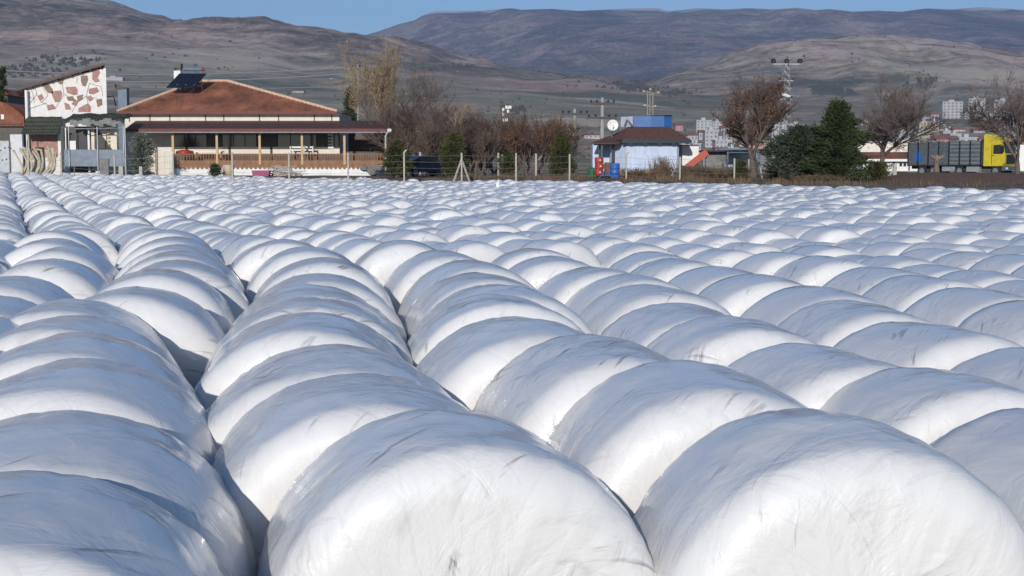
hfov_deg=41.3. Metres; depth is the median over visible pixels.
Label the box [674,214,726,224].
silage bale
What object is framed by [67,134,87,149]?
dark doorway
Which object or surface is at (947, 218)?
silage bale
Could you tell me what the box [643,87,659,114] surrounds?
telecom mast
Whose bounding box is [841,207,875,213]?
silage bale
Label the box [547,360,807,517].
silage bale
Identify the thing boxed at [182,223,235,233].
silage bale
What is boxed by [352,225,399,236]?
silage bale
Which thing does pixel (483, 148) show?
twiggy thicket
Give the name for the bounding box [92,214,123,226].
silage bale
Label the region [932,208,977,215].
silage bale
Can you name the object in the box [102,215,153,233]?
silage bale
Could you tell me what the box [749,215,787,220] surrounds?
silage bale
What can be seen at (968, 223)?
silage bale
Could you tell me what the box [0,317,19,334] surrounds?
silage bale
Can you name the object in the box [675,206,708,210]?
silage bale
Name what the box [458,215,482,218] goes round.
silage bale
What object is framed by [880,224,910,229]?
silage bale
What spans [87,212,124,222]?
silage bale
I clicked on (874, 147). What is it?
factory hall
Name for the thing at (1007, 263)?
silage bale
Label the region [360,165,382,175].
rubble heap
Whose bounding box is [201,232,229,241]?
silage bale
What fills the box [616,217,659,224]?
silage bale
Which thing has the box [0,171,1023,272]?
silage bales
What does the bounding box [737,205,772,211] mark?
silage bale
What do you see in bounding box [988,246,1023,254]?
silage bale
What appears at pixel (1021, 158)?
white shed
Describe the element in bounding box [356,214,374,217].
silage bale
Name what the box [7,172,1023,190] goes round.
ground
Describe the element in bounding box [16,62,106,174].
gable house
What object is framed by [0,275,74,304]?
silage bale
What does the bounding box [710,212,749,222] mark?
silage bale
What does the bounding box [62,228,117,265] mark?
silage bale
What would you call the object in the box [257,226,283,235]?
silage bale
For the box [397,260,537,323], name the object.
silage bale
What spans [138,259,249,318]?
silage bale
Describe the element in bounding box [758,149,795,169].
pale wall building
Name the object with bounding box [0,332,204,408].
silage bale
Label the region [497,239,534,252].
silage bale
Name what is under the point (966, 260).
silage bale
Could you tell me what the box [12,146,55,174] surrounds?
bent pole pile
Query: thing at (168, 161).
tube gate
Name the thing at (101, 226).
silage bale
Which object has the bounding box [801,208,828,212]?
silage bale
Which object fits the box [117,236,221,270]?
silage bale
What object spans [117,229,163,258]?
silage bale
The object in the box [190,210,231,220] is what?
silage bale
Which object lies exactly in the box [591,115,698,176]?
kiosk
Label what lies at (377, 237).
silage bale
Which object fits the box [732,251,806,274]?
silage bale
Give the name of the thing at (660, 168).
dead weeds
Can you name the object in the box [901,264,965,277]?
silage bale
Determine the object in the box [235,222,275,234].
silage bale
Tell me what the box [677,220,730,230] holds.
silage bale
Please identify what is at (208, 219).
silage bale
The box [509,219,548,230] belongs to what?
silage bale
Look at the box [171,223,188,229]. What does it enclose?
silage bale
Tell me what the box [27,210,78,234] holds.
silage bale
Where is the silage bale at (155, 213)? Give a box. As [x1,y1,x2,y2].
[143,207,186,221]
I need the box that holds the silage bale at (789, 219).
[774,217,803,221]
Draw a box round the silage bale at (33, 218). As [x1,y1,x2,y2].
[26,210,60,232]
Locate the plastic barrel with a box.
[609,163,619,177]
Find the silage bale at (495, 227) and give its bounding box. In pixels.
[478,223,520,232]
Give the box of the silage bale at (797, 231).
[775,225,815,238]
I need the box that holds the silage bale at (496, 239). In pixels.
[476,232,534,246]
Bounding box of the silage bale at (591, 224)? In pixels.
[574,220,609,228]
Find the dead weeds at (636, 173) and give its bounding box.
[603,166,657,179]
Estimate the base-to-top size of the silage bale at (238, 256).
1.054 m
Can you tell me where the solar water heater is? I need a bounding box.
[166,67,205,89]
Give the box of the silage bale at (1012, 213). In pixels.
[997,211,1023,216]
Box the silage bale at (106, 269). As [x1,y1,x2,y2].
[12,246,118,282]
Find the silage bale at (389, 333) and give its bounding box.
[204,297,413,371]
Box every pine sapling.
[207,163,223,176]
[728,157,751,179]
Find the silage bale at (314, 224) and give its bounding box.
[303,217,343,230]
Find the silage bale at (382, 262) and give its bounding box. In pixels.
[355,240,435,285]
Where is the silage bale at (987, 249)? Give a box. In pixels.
[960,244,997,252]
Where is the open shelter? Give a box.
[699,150,758,170]
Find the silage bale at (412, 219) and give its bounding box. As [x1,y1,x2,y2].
[403,217,431,222]
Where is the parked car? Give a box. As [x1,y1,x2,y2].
[405,156,451,176]
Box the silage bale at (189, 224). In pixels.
[179,221,215,230]
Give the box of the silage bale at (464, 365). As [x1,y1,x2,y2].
[416,316,584,410]
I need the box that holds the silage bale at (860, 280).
[822,267,925,294]
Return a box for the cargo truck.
[907,134,1016,172]
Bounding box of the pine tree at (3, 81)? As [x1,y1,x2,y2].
[0,66,8,102]
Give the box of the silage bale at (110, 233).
[106,223,141,237]
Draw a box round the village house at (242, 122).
[116,63,386,175]
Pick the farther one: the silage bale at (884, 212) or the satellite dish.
the satellite dish
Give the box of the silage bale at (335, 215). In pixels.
[322,213,345,217]
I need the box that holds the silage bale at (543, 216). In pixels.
[518,212,567,221]
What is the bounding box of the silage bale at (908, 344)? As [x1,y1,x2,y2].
[833,321,1022,369]
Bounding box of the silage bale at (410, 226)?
[395,223,433,229]
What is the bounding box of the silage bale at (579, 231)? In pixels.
[546,225,597,237]
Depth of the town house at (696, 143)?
745.36 m
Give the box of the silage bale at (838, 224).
[828,223,855,226]
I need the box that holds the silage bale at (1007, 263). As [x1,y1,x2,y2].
[968,254,1023,273]
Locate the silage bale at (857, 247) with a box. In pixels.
[836,243,870,251]
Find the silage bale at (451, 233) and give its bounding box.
[435,225,492,242]
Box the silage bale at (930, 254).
[899,248,959,261]
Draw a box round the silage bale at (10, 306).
[0,295,36,317]
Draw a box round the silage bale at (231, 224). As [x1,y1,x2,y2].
[223,218,262,228]
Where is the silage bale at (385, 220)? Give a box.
[364,215,409,225]
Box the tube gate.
[163,150,172,174]
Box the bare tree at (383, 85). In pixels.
[326,25,409,122]
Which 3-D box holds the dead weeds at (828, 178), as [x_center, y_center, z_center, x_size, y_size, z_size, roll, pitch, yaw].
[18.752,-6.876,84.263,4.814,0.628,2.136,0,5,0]
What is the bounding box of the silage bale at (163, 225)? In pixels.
[157,219,179,228]
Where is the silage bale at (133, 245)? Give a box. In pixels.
[115,229,214,268]
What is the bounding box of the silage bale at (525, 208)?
[510,206,544,211]
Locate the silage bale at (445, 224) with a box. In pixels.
[435,219,458,228]
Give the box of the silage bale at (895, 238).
[867,234,930,244]
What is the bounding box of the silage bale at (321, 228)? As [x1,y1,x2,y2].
[314,223,332,231]
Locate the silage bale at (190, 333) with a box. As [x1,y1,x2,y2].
[83,286,225,388]
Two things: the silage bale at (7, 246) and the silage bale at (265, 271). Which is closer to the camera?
the silage bale at (265, 271)
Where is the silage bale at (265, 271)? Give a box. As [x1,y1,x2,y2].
[245,246,352,304]
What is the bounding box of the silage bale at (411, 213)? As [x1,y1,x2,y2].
[403,209,429,216]
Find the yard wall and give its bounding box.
[0,134,23,172]
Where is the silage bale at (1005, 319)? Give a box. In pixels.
[958,300,1023,346]
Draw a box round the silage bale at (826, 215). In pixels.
[807,213,836,218]
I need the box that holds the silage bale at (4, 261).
[0,247,11,269]
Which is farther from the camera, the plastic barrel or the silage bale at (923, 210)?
the plastic barrel
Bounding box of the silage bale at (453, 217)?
[442,216,461,219]
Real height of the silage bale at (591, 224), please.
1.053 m
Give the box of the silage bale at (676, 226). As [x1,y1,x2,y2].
[664,224,680,228]
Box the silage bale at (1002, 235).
[978,231,1023,239]
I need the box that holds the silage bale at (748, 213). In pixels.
[731,210,765,216]
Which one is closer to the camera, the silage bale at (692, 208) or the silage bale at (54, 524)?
the silage bale at (54, 524)
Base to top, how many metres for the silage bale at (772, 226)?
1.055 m
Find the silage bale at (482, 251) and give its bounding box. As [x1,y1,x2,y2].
[439,240,505,262]
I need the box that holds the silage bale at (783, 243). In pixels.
[764,238,812,249]
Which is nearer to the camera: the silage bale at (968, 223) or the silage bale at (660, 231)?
the silage bale at (660, 231)
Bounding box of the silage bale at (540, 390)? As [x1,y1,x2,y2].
[472,334,670,441]
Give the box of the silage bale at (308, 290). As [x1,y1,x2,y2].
[228,284,400,335]
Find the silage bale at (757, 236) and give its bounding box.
[733,228,796,243]
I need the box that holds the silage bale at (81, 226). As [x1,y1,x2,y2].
[53,224,116,248]
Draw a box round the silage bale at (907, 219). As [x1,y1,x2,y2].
[884,215,938,224]
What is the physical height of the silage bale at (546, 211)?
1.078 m
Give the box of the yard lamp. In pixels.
[385,129,391,175]
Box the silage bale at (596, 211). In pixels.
[579,208,615,214]
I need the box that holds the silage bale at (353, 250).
[332,238,382,262]
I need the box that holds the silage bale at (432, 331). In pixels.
[407,294,583,366]
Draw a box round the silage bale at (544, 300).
[416,284,592,333]
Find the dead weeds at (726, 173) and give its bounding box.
[713,167,732,178]
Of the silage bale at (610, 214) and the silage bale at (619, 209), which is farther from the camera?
the silage bale at (619, 209)
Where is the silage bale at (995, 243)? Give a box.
[970,239,1012,247]
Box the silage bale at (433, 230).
[417,228,440,233]
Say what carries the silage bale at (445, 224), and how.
on the ground at (895, 186)
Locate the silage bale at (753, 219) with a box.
[731,218,767,221]
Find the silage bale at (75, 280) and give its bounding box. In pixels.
[0,258,107,298]
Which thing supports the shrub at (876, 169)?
on the ground at (895, 186)
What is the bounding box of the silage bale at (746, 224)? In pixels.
[727,220,763,227]
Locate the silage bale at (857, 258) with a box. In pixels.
[837,254,872,262]
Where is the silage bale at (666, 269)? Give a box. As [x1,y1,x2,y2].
[630,258,712,281]
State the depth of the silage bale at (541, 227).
23.91 m
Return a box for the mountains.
[368,7,1023,79]
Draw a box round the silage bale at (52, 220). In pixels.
[34,215,93,233]
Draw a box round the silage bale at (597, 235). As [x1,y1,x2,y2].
[585,233,605,237]
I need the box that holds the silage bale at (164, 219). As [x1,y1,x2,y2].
[153,215,187,226]
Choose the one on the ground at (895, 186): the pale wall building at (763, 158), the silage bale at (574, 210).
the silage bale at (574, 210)
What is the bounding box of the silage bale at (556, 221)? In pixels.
[546,220,563,223]
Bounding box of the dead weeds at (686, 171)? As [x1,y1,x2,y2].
[666,163,728,178]
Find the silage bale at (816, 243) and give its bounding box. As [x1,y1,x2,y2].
[792,242,841,246]
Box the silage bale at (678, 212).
[662,209,690,216]
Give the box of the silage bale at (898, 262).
[860,255,939,268]
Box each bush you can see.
[125,132,157,174]
[381,139,415,176]
[437,130,476,176]
[492,150,517,175]
[546,132,578,175]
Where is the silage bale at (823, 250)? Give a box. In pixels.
[790,245,862,256]
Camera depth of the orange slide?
94.53 m
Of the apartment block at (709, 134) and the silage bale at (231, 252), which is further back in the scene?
the apartment block at (709, 134)
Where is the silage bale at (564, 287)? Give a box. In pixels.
[537,266,630,304]
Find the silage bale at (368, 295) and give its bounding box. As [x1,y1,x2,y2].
[251,273,407,343]
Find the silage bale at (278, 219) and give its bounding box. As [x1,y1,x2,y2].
[267,213,304,225]
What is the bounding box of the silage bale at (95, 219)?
[89,214,109,224]
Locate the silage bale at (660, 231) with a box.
[639,227,675,235]
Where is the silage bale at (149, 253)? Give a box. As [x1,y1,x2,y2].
[114,244,224,279]
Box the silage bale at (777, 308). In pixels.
[740,285,887,325]
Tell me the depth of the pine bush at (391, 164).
95.14 m
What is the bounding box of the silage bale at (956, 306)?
[903,287,1023,326]
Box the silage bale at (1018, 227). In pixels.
[979,221,1023,232]
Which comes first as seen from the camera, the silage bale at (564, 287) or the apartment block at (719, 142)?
the silage bale at (564, 287)
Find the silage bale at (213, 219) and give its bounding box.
[208,214,229,222]
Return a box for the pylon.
[771,59,802,149]
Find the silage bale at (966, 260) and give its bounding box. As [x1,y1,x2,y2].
[931,251,998,269]
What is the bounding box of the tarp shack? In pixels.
[61,113,131,174]
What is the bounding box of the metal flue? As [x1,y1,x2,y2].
[107,84,129,174]
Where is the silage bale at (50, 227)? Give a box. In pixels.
[40,221,85,231]
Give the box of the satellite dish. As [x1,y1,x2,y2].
[607,120,617,136]
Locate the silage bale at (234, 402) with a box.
[206,344,450,449]
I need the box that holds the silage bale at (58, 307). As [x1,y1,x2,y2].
[9,299,168,350]
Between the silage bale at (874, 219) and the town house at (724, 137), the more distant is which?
the town house at (724, 137)
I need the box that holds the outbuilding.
[0,102,26,173]
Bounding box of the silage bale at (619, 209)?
[613,208,636,210]
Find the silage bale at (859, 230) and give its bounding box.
[838,225,880,234]
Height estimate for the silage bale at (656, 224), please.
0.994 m
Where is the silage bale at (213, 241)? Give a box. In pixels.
[206,233,240,246]
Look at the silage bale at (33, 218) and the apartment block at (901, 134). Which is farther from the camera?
the apartment block at (901, 134)
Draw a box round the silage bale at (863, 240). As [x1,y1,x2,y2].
[838,237,873,243]
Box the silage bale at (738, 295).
[698,273,802,316]
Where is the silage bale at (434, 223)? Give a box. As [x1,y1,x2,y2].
[423,220,446,227]
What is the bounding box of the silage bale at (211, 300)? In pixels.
[92,268,235,333]
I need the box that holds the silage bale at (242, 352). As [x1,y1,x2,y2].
[194,312,402,409]
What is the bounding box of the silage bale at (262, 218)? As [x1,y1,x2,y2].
[258,215,273,220]
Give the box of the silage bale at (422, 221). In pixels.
[414,220,429,223]
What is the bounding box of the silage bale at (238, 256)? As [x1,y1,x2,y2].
[229,242,263,267]
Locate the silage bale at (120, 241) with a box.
[115,228,156,251]
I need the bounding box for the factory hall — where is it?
[853,142,907,151]
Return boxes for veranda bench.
[290,146,313,153]
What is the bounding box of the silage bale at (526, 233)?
[515,231,534,235]
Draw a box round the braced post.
[888,164,896,175]
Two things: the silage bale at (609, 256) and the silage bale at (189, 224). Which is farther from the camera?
the silage bale at (189, 224)
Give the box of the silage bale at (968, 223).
[953,221,980,225]
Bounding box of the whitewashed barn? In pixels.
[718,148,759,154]
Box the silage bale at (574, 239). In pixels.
[555,237,586,242]
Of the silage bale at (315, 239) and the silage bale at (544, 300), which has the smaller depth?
the silage bale at (544, 300)
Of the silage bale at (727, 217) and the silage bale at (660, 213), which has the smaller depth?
the silage bale at (727, 217)
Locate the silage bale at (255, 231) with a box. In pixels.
[246,225,274,234]
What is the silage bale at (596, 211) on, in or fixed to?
on the ground at (895, 186)
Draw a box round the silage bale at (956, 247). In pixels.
[898,242,986,255]
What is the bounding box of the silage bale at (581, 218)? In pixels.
[570,214,612,221]
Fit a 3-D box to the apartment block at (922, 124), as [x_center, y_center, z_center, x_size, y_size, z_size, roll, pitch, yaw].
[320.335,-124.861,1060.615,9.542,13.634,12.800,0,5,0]
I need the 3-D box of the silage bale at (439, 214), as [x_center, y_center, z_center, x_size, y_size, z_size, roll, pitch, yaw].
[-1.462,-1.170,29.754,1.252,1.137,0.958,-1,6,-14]
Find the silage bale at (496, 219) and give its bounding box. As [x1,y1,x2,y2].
[483,217,506,222]
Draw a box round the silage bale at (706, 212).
[683,209,718,215]
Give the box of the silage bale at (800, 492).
[632,408,1023,575]
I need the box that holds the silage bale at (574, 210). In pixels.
[562,207,593,212]
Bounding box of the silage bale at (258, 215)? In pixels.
[252,214,274,217]
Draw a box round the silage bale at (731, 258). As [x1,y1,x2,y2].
[689,248,754,267]
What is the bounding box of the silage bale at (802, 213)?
[780,209,822,218]
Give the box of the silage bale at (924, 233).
[896,229,943,238]
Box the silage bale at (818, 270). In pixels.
[772,255,868,286]
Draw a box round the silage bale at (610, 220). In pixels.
[597,218,620,222]
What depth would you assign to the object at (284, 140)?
112.11 m
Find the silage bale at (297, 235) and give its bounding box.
[279,230,317,240]
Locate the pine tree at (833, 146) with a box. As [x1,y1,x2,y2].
[795,96,874,181]
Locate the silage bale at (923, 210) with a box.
[911,209,933,212]
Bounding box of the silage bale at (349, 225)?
[323,220,372,231]
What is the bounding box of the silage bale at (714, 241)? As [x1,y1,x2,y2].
[689,234,748,247]
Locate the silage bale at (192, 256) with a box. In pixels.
[120,250,245,295]
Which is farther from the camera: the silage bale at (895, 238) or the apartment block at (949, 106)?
the apartment block at (949, 106)
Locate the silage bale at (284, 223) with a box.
[277,219,295,225]
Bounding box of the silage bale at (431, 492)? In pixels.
[257,408,654,575]
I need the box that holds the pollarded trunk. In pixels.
[930,154,944,171]
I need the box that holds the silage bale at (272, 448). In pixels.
[211,373,469,564]
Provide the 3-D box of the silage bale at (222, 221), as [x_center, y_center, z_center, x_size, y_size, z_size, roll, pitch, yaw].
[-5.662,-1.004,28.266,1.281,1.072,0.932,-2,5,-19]
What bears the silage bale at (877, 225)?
on the ground at (895, 186)
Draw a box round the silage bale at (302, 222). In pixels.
[292,216,320,226]
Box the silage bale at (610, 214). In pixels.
[598,211,619,217]
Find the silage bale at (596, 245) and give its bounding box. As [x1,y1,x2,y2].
[578,236,633,254]
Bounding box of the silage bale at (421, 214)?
[414,212,427,216]
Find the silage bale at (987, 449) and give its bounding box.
[931,408,1023,529]
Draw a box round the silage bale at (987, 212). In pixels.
[975,210,1002,214]
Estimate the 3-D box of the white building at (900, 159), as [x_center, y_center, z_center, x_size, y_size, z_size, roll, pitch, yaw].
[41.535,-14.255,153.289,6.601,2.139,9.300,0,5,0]
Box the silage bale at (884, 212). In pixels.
[868,209,902,216]
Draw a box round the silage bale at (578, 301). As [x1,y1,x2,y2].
[565,273,684,313]
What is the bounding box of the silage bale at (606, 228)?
[593,223,628,232]
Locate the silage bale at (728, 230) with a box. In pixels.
[706,225,750,236]
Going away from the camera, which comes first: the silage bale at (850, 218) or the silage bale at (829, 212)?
the silage bale at (850, 218)
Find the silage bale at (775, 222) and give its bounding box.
[764,221,786,223]
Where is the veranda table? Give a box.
[194,151,223,159]
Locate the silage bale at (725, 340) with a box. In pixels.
[647,315,818,365]
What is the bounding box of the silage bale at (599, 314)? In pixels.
[578,284,731,334]
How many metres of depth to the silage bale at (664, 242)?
19.79 m
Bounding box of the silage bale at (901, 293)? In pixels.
[862,275,984,311]
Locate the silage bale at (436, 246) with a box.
[428,243,447,249]
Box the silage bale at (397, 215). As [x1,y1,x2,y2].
[375,213,406,217]
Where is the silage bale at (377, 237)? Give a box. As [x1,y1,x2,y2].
[370,232,390,240]
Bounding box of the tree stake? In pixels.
[758,159,762,178]
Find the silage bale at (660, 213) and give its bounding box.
[652,211,666,216]
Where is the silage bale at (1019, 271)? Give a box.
[1011,265,1023,277]
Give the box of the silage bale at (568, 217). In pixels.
[560,213,585,221]
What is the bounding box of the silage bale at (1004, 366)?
[950,347,1023,390]
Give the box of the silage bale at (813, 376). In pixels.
[728,343,899,408]
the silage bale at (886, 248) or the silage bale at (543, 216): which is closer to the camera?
the silage bale at (886, 248)
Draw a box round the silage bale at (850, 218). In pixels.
[831,213,870,223]
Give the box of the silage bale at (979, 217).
[967,214,1008,221]
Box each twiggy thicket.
[350,97,500,174]
[360,90,481,174]
[362,115,478,175]
[412,102,505,172]
[415,104,561,174]
[423,125,513,175]
[468,123,569,174]
[492,103,570,174]
[512,105,595,175]
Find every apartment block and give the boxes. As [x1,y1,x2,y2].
[694,118,711,132]
[702,127,718,147]
[711,136,727,149]
[712,119,722,131]
[769,120,786,145]
[890,128,909,140]
[909,130,928,140]
[915,119,930,132]
[939,100,962,118]
[961,110,987,118]
[965,97,985,111]
[990,98,1013,118]
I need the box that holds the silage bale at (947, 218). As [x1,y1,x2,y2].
[926,214,971,224]
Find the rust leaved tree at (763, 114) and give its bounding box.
[708,71,800,177]
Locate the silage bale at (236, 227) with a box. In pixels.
[231,221,252,231]
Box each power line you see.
[4,73,353,81]
[5,86,346,89]
[6,66,356,74]
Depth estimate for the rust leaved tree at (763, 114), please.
90.88 m
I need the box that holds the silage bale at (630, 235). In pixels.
[602,229,660,241]
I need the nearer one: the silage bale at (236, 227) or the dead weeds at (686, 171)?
the silage bale at (236, 227)
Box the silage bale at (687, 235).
[661,229,715,241]
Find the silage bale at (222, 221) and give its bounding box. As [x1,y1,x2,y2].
[214,214,260,225]
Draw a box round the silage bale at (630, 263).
[610,251,685,272]
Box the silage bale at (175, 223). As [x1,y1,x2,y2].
[164,219,197,229]
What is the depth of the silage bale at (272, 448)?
5.06 m
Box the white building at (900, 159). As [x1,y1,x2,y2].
[851,152,917,170]
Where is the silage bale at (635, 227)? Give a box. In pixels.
[616,225,651,230]
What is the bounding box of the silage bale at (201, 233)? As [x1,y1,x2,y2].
[193,228,229,237]
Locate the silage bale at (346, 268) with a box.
[253,257,395,312]
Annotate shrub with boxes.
[762,163,780,178]
[859,160,896,180]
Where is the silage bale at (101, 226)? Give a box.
[94,219,113,230]
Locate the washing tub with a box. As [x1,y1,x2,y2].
[251,170,270,175]
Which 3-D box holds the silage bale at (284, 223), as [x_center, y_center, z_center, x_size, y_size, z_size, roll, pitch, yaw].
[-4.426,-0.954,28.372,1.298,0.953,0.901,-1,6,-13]
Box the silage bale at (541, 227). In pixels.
[527,223,562,231]
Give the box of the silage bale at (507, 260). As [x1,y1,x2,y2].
[491,248,571,268]
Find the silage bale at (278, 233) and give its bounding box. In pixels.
[264,226,308,238]
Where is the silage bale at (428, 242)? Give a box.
[419,240,443,244]
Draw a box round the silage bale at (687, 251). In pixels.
[666,244,713,258]
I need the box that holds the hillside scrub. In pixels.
[4,12,1023,159]
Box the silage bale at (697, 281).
[668,266,754,294]
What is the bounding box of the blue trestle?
[599,171,612,178]
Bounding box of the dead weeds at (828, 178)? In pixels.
[778,172,854,181]
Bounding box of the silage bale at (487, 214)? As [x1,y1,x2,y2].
[481,212,495,216]
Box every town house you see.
[106,76,124,80]
[292,90,305,92]
[583,134,599,138]
[673,123,683,130]
[685,133,697,142]
[690,140,701,149]
[697,130,701,139]
[719,126,731,133]
[721,129,734,143]
[928,112,938,117]
[929,135,957,141]
[939,128,950,133]
[945,131,962,136]
[949,127,965,131]
[953,134,977,140]
[969,128,984,132]
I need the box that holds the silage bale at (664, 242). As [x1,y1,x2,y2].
[634,237,690,248]
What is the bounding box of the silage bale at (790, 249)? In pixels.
[781,246,802,252]
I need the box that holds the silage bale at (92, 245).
[14,230,110,262]
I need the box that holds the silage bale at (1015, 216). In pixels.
[1007,216,1023,217]
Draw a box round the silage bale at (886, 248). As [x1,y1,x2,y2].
[859,242,914,256]
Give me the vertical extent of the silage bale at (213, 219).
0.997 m
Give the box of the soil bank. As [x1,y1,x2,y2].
[869,172,1023,182]
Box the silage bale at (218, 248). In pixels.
[211,235,247,255]
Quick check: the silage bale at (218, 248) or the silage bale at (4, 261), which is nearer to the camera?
the silage bale at (4, 261)
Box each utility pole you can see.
[352,64,362,119]
[562,109,587,174]
[588,98,616,138]
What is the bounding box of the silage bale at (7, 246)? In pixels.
[0,241,16,251]
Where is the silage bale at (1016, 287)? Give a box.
[985,280,1023,295]
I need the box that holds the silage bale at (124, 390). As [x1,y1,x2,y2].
[0,358,216,464]
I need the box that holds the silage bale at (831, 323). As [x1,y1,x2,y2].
[778,300,935,346]
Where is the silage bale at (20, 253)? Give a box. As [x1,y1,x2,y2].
[5,238,92,265]
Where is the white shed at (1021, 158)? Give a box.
[1014,142,1023,170]
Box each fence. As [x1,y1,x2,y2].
[27,150,794,181]
[419,152,541,175]
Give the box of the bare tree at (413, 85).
[354,60,457,140]
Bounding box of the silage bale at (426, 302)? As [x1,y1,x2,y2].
[403,272,530,339]
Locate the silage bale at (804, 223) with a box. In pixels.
[785,221,827,226]
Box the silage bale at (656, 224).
[642,223,671,226]
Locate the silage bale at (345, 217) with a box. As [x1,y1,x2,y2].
[337,215,362,219]
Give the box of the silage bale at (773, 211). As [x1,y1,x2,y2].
[760,208,787,214]
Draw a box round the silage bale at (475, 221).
[452,217,505,225]
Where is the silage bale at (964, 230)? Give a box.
[943,228,985,233]
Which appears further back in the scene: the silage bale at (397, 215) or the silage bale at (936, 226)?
the silage bale at (397, 215)
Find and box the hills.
[0,0,1023,172]
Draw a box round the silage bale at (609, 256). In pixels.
[596,242,676,267]
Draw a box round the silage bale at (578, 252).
[520,239,600,266]
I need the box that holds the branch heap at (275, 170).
[264,165,305,175]
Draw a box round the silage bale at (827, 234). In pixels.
[798,227,860,242]
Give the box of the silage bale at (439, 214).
[423,208,465,219]
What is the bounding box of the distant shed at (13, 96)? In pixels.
[4,90,24,104]
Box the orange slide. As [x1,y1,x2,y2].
[685,150,708,170]
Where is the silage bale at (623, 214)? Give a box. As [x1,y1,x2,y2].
[611,210,659,218]
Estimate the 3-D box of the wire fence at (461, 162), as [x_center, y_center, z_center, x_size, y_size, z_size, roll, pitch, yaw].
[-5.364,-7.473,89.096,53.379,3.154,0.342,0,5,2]
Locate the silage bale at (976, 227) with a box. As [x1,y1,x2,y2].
[958,224,983,229]
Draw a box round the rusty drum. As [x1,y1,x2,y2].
[604,162,612,177]
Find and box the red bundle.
[176,150,193,153]
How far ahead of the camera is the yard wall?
111.65 m
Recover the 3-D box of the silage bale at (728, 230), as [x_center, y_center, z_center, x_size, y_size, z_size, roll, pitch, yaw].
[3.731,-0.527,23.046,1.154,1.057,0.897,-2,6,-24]
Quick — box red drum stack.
[594,157,603,176]
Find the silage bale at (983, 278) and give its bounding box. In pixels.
[939,270,1023,287]
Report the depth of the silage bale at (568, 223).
26.13 m
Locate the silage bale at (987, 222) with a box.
[979,218,1023,225]
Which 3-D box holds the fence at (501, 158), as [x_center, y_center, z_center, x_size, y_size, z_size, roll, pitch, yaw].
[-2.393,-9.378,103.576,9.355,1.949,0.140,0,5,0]
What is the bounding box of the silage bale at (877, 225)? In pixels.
[856,222,886,227]
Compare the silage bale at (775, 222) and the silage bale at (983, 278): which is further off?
the silage bale at (775, 222)
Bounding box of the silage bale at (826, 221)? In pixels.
[800,218,844,224]
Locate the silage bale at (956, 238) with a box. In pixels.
[927,232,990,243]
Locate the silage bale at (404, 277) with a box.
[383,249,475,314]
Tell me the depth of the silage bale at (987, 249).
18.78 m
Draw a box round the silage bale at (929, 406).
[819,367,1023,444]
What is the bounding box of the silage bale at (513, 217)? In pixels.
[502,212,531,222]
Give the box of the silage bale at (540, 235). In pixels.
[528,231,577,239]
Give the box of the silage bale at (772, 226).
[749,223,786,229]
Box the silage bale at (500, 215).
[490,210,517,219]
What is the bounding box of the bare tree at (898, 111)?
[855,65,960,161]
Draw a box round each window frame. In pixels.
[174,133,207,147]
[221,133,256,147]
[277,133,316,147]
[334,133,339,147]
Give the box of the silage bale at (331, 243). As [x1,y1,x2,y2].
[316,234,374,249]
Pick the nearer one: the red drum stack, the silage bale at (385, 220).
the silage bale at (385, 220)
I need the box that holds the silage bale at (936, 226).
[906,223,961,230]
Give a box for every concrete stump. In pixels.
[64,166,69,173]
[119,166,124,174]
[139,166,143,174]
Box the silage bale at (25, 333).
[0,315,185,378]
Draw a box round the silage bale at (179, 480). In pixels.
[0,410,256,575]
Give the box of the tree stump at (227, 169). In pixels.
[223,165,233,175]
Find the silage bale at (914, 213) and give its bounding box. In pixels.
[893,211,934,216]
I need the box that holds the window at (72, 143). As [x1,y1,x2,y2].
[70,141,75,149]
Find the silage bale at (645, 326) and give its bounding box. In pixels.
[601,302,725,346]
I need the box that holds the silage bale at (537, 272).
[508,255,589,288]
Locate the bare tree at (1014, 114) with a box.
[953,66,1023,173]
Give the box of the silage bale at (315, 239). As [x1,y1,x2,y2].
[303,230,353,246]
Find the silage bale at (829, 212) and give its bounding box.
[822,211,840,213]
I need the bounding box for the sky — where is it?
[110,0,1023,34]
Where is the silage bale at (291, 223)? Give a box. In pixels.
[284,218,301,225]
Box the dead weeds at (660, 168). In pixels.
[645,155,676,178]
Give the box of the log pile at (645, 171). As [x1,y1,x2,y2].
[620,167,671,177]
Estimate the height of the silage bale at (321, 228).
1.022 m
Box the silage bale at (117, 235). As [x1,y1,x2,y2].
[110,224,158,242]
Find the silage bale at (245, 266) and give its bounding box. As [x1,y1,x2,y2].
[230,239,314,289]
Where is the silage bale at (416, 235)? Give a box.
[378,230,448,242]
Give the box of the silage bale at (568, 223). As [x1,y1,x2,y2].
[561,222,578,224]
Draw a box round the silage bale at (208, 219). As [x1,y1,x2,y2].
[204,215,217,221]
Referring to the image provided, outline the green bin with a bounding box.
[587,167,594,176]
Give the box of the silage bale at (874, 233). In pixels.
[860,229,904,237]
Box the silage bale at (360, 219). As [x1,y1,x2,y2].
[348,218,367,221]
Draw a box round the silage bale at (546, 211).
[531,209,561,213]
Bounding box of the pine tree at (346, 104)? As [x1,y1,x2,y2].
[341,85,358,120]
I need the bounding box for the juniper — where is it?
[755,123,850,180]
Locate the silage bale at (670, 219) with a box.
[656,215,683,223]
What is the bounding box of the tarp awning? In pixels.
[21,116,61,147]
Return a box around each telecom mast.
[502,104,510,125]
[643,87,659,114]
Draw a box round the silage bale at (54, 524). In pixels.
[0,470,229,575]
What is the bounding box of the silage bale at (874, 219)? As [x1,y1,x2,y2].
[853,215,892,223]
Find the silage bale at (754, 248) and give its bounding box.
[719,242,782,253]
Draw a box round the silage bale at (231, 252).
[219,235,274,267]
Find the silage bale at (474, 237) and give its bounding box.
[455,234,485,240]

